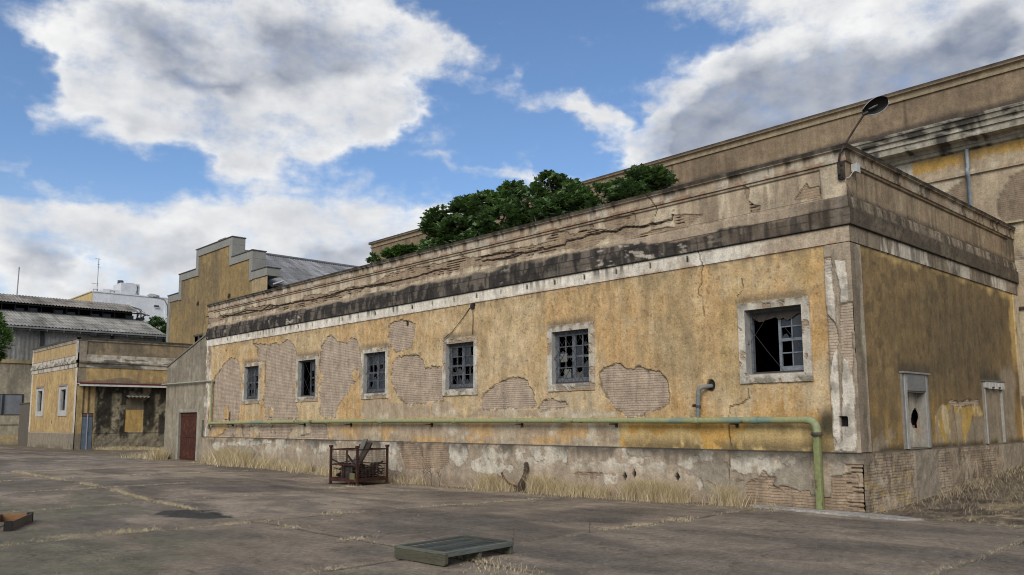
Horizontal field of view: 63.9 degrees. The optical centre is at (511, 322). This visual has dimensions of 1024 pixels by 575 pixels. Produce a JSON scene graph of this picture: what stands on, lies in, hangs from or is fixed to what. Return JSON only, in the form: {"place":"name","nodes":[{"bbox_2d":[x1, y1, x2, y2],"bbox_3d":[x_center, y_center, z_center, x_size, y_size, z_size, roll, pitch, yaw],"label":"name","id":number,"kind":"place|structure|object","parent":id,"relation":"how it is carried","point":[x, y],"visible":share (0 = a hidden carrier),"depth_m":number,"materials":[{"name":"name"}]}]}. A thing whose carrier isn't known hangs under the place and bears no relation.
{"place":"outdoors","nodes":[
{"label":"outdoors","id":0,"kind":"place"},
{"bbox_2d":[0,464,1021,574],"bbox_3d":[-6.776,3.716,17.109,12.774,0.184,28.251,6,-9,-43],"label":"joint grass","id":1,"kind":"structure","parent":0,"point":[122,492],"depth_m":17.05,"materials":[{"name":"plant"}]},
{"bbox_2d":[1,485,1021,574],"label":"straw flecks","id":2,"kind":"object","parent":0,"point":[524,554],"visible":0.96,"depth_m":10.86,"materials":[{"name":"beige plant"}]},
{"bbox_2d":[0,444,1023,574],"bbox_3d":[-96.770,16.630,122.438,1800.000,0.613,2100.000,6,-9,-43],"label":"ground","id":3,"kind":"structure","parent":0,"point":[225,550],"depth_m":12.18,"materials":[{"name":"concrete"}]},
{"bbox_2d":[0,312,14,362],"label":"leafy tree","id":4,"kind":"object","parent":3,"relation":"on","point":[4,331],"visible":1,"depth_m":42.00,"materials":[{"name":"green plant"}]},
{"bbox_2d":[0,512,33,531],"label":"wooden crate","id":5,"kind":"object","parent":3,"relation":"on","point":[11,522],"visible":1,"depth_m":12.95,"materials":[{"name":"brown wood"}]},
{"bbox_2d":[17,402,29,445],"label":"garden wall","id":6,"kind":"structure","parent":3,"relation":"on","point":[23,424],"depth_m":58.92,"materials":[{"name":"grey concrete"}]},
{"bbox_2d":[0,293,165,444],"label":"grey corrugated barn","id":7,"kind":"structure","parent":3,"relation":"on","point":[32,322],"depth_m":67.06,"materials":[{"name":"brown metal"}]},
{"bbox_2d":[16,267,19,295],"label":"antenna","id":8,"kind":"object","parent":7,"relation":"on","point":[18,281],"visible":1,"depth_m":69.96,"materials":[{"name":"metal"}]},
{"bbox_2d":[27,337,192,449],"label":"yellow building","id":9,"kind":"structure","parent":3,"relation":"on","point":[98,392],"depth_m":52.26,"materials":[{"name":"paint"}]},
{"bbox_2d":[35,386,44,416],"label":"window","id":10,"kind":"structure","parent":9,"relation":"in","point":[39,404],"depth_m":56.36,"materials":[{"name":"paint"}]},
{"bbox_2d":[57,384,67,415],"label":"window","id":11,"kind":"structure","parent":9,"relation":"in","point":[62,404],"depth_m":52.40,"materials":[{"name":"paint"}]},
{"bbox_2d":[80,413,92,449],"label":"door","id":12,"kind":"structure","parent":9,"relation":"in","point":[87,418],"depth_m":50.31,"materials":[{"name":"paint"}]},
{"bbox_2d":[69,280,167,328],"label":"white apartment building","id":13,"kind":"structure","parent":3,"relation":"on","point":[121,292],"depth_m":122.14,"materials":[{"name":"paint"}]},
{"bbox_2d":[95,446,162,449],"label":"grass","id":14,"kind":"structure","parent":3,"relation":"on","point":[126,448],"depth_m":49.54,"materials":[{"name":"plant"}]},
{"bbox_2d":[146,315,166,341],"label":"leafy tree","id":15,"kind":"object","parent":3,"relation":"on","point":[161,323],"visible":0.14,"depth_m":94.35,"materials":[{"name":"green plant"}]},
{"bbox_2d":[164,334,206,460],"bbox_3d":[-12.360,3.612,37.335,5.280,5.640,4.400,6,-9,-43],"label":"lean to","id":16,"kind":"object","parent":3,"relation":"on","point":[184,422],"visible":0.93,"depth_m":35.54,"materials":[{"name":"paint"}]},
{"bbox_2d":[179,413,196,460],"bbox_3d":[-13.873,4.921,35.209,0.065,2.050,1.835,6,-9,-43],"label":"door","id":17,"kind":"structure","parent":16,"relation":"in","point":[188,420],"depth_m":35.26,"materials":[{"name":"metal"}]},
{"bbox_2d":[166,236,357,343],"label":"stepped gable hall","id":18,"kind":"structure","parent":3,"relation":"on","point":[230,267],"depth_m":56.83,"materials":[{"name":"paint"}]},
{"bbox_2d":[147,293,167,314],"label":"street lamp","id":19,"kind":"object","parent":18,"relation":"attached to","point":[153,295],"visible":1,"depth_m":62.27,"materials":[{"name":"metal"}]},
{"bbox_2d":[328,444,388,485],"bbox_3d":[-4.257,3.942,22.852,1.170,1.055,1.190,-6,-9,37],"label":"metal cage","id":20,"kind":"object","parent":3,"relation":"on","point":[357,479],"visible":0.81,"depth_m":22.63,"materials":[{"name":"metal"}]},
{"bbox_2d":[341,465,352,477],"bbox_3d":[-4.499,4.086,22.387,0.420,0.360,0.040,-6,-9,37],"label":"scrap box","id":21,"kind":"object","parent":20,"relation":"in","point":[349,469],"visible":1,"depth_m":22.39,"materials":[{"name":"metal"}]},
{"bbox_2d":[349,473,354,479],"bbox_3d":[-4.311,4.150,22.129,0.200,0.170,0.006,-6,-9,37],"label":"yellow plate","id":22,"kind":"object","parent":20,"relation":"attached to","point":[352,476],"visible":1,"depth_m":22.12,"materials":[{"name":"paint"}]},
{"bbox_2d":[334,462,383,477],"bbox_3d":[-4.260,4.125,22.829,1.034,0.464,1.057,-5,-9,37],"label":"scrap wood","id":23,"kind":"object","parent":20,"relation":"in","point":[362,468],"visible":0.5,"depth_m":22.61,"materials":[{"name":"brown wood"}]},
{"bbox_2d":[351,439,367,464],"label":"wooden beam","id":24,"kind":"structure","parent":20,"relation":"in","point":[363,444],"depth_m":23.13,"materials":[{"name":"grey wood"}]},
{"bbox_2d":[353,442,372,474],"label":"wooden beam","id":25,"kind":"structure","parent":20,"relation":"in","point":[368,445],"depth_m":23.00,"materials":[{"name":"grey wood"}]},
{"bbox_2d":[40,484,778,574],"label":"grass tuft","id":26,"kind":"object","parent":3,"relation":"on","point":[130,529],"visible":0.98,"depth_m":12.01,"materials":[{"name":"plant"}]},
{"bbox_2d":[115,446,779,507],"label":"dry grass","id":27,"kind":"structure","parent":3,"relation":"on","point":[648,490],"depth_m":18.99,"materials":[{"name":"plant"}]},
{"bbox_2d":[394,535,513,565],"bbox_3d":[-0.678,2.703,9.768,0.860,0.148,1.145,-6,-9,41],"label":"pallet","id":28,"kind":"object","parent":3,"relation":"on","point":[440,553],"visible":0.98,"depth_m":9.58,"materials":[{"name":"grey wood"}]},
{"bbox_2d":[189,461,769,509],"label":"ground litter","id":29,"kind":"object","parent":3,"relation":"on","point":[436,485],"visible":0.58,"depth_m":19.91,"materials":[{"name":"plant"}]},
{"bbox_2d":[501,462,528,491],"bbox_3d":[0.042,3.773,20.015,0.230,0.827,0.985,6,-9,-43],"label":"dead stump","id":30,"kind":"object","parent":3,"relation":"on","point":[521,480],"visible":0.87,"depth_m":19.76,"materials":[{"name":"brown wood"}]},
{"bbox_2d":[16,482,1023,573],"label":"pebbles","id":31,"kind":"object","parent":3,"relation":"on","point":[461,530],"visible":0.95,"depth_m":13.26,"materials":[{"name":"grey stone"}]},
{"bbox_2d":[201,143,1023,512],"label":"old building","id":32,"kind":"structure","parent":3,"relation":"on","point":[871,323],"depth_m":18.04,"materials":[{"name":"paint"}]},
{"bbox_2d":[161,380,213,421],"bbox_3d":[-14.049,3.430,35.311,0.105,1.772,5.485,6,-9,-43],"label":"conduit","id":33,"kind":"object","parent":32,"relation":"attached to","point":[211,381],"visible":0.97,"depth_m":33.51,"materials":[{"name":"metal"}]},
{"bbox_2d":[242,361,261,404],"bbox_3d":[-9.789,2.307,31.094,0.215,1.604,1.494,6,-9,-43],"label":"window","id":34,"kind":"structure","parent":32,"relation":"in","point":[252,370],"depth_m":31.23,"materials":[{"name":"paint"}]},
{"bbox_2d":[295,354,318,401],"bbox_3d":[-6.946,1.933,28.094,0.215,1.604,1.494,6,-9,-43],"label":"window","id":35,"kind":"structure","parent":32,"relation":"in","point":[300,396],"depth_m":28.13,"materials":[{"name":"paint"}]},
{"bbox_2d":[360,346,388,399],"bbox_3d":[-4.137,1.563,25.131,0.215,1.604,1.494,6,-9,-43],"label":"window","id":36,"kind":"structure","parent":32,"relation":"in","point":[377,356],"depth_m":25.20,"materials":[{"name":"paint"}]},
{"bbox_2d":[365,252,385,262],"bbox_3d":[-4.640,-1.529,27.685,0.739,1.681,0.585,6,-9,-43],"label":"fig tree","id":37,"kind":"object","parent":32,"relation":"on","point":[374,257],"visible":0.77,"depth_m":27.71,"materials":[{"name":"green plant"}]},
{"bbox_2d":[380,242,417,258],"bbox_3d":[-3.752,-1.681,27.198,1.569,1.865,0.925,-4,-8,26],"label":"fig tree","id":38,"kind":"object","parent":32,"relation":"on","point":[396,250],"visible":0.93,"depth_m":27.05,"materials":[{"name":"green plant"}]},
{"bbox_2d":[442,336,477,396],"bbox_3d":[-1.349,1.195,22.189,0.215,1.604,1.494,6,-9,-43],"label":"window","id":39,"kind":"structure","parent":32,"relation":"in","point":[463,387],"depth_m":22.24,"materials":[{"name":"paint"}]},
{"bbox_2d":[413,179,530,251],"bbox_3d":[-1.533,-2.649,25.863,2.929,3.527,4.228,6,-9,-43],"label":"fig tree","id":40,"kind":"object","parent":32,"relation":"on","point":[440,227],"visible":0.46,"depth_m":25.27,"materials":[{"name":"green plant"}]},
{"bbox_2d":[207,416,824,509],"bbox_3d":[-3.444,3.632,23.878,0.289,1.645,26.122,6,-9,-43],"label":"green pipe","id":41,"kind":"object","parent":32,"relation":"attached to","point":[816,432],"visible":1,"depth_m":17.42,"materials":[{"name":"metal"}]},
{"bbox_2d":[449,169,594,242],"bbox_3d":[0.528,-2.903,23.641,3.192,3.494,4.800,6,-9,-43],"label":"fig tree","id":42,"kind":"object","parent":32,"relation":"on","point":[547,200],"visible":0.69,"depth_m":23.38,"materials":[{"name":"green plant"}]},
{"bbox_2d":[547,321,595,391],"bbox_3d":[1.426,0.830,19.262,0.215,1.604,1.494,6,-9,-43],"label":"window","id":43,"kind":"structure","parent":32,"relation":"in","point":[584,380],"depth_m":19.29,"materials":[{"name":"paint"}]},
{"bbox_2d":[571,163,678,210],"bbox_3d":[2.744,-2.788,21.141,2.343,2.614,3.292,6,-9,-43],"label":"fig tree","id":44,"kind":"object","parent":32,"relation":"on","point":[641,179],"visible":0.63,"depth_m":20.43,"materials":[{"name":"green plant"}]},
{"bbox_2d":[692,384,712,417],"bbox_3d":[3.809,1.565,16.382,0.422,0.676,0.174,-1,-7,8],"label":"vent pipe","id":45,"kind":"object","parent":32,"relation":"attached to","point":[697,405],"visible":1,"depth_m":16.35,"materials":[{"name":"metal"}]},
{"bbox_2d":[737,295,813,384],"bbox_3d":[5.011,0.364,15.530,0.285,1.604,1.494,6,-9,-43],"label":"window","id":46,"kind":"structure","parent":32,"relation":"in","point":[797,309],"depth_m":15.49,"materials":[{"name":"paint"}]},
{"bbox_2d":[851,162,860,172],"bbox_3d":[6.205,-2.784,14.822,0.150,0.170,0.107,6,-9,-43],"label":"junction box","id":47,"kind":"object","parent":32,"relation":"attached to","point":[855,167],"visible":1,"depth_m":14.78,"materials":[{"name":"paint"}]},
{"bbox_2d":[837,96,888,179],"bbox_3d":[6.261,-3.289,14.611,0.919,1.423,0.230,-2,-7,16],"label":"street lamp","id":48,"kind":"object","parent":32,"relation":"attached to","point":[877,105],"visible":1,"depth_m":14.65,"materials":[{"name":"metal"}]},
{"bbox_2d":[899,371,931,449],"bbox_3d":[7.733,1.719,16.008,1.340,1.475,0.425,6,-9,-43],"label":"blocked doorway","id":49,"kind":"structure","parent":32,"relation":"in","point":[914,390],"depth_m":16.05,"materials":[{"name":"paint"}]},
{"bbox_2d":[981,380,1005,443],"bbox_3d":[11.184,2.067,19.003,1.400,1.440,0.120,6,-9,-43],"label":"blocked doorway","id":50,"kind":"structure","parent":32,"relation":"in","point":[986,384],"depth_m":18.78,"materials":[{"name":"paint"}]},
{"bbox_2d":[368,55,1023,364],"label":"tall building","id":51,"kind":"structure","parent":3,"relation":"on","point":[959,136],"depth_m":22.75,"materials":[{"name":"paint"}]},
{"bbox_2d":[878,462,1023,519],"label":"yard weeds","id":52,"kind":"object","parent":3,"relation":"on","point":[997,476],"visible":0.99,"depth_m":15.97,"materials":[{"name":"plant"}]},
{"bbox_2d":[905,483,1023,526],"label":"yard litter","id":53,"kind":"object","parent":3,"relation":"on","point":[987,509],"visible":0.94,"depth_m":13.91,"materials":[{"name":"plant"}]},
{"bbox_2d":[0,0,1023,299],"label":"sky","id":54,"kind":"structure","parent":0,"point":[137,137],"materials":[{"name":"blue"}]},
{"bbox_2d":[753,504,923,520],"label":"pavement","id":55,"kind":"structure","parent":0,"point":[853,514],"depth_m":13.86,"materials":[{"name":"concrete"}]}
]}

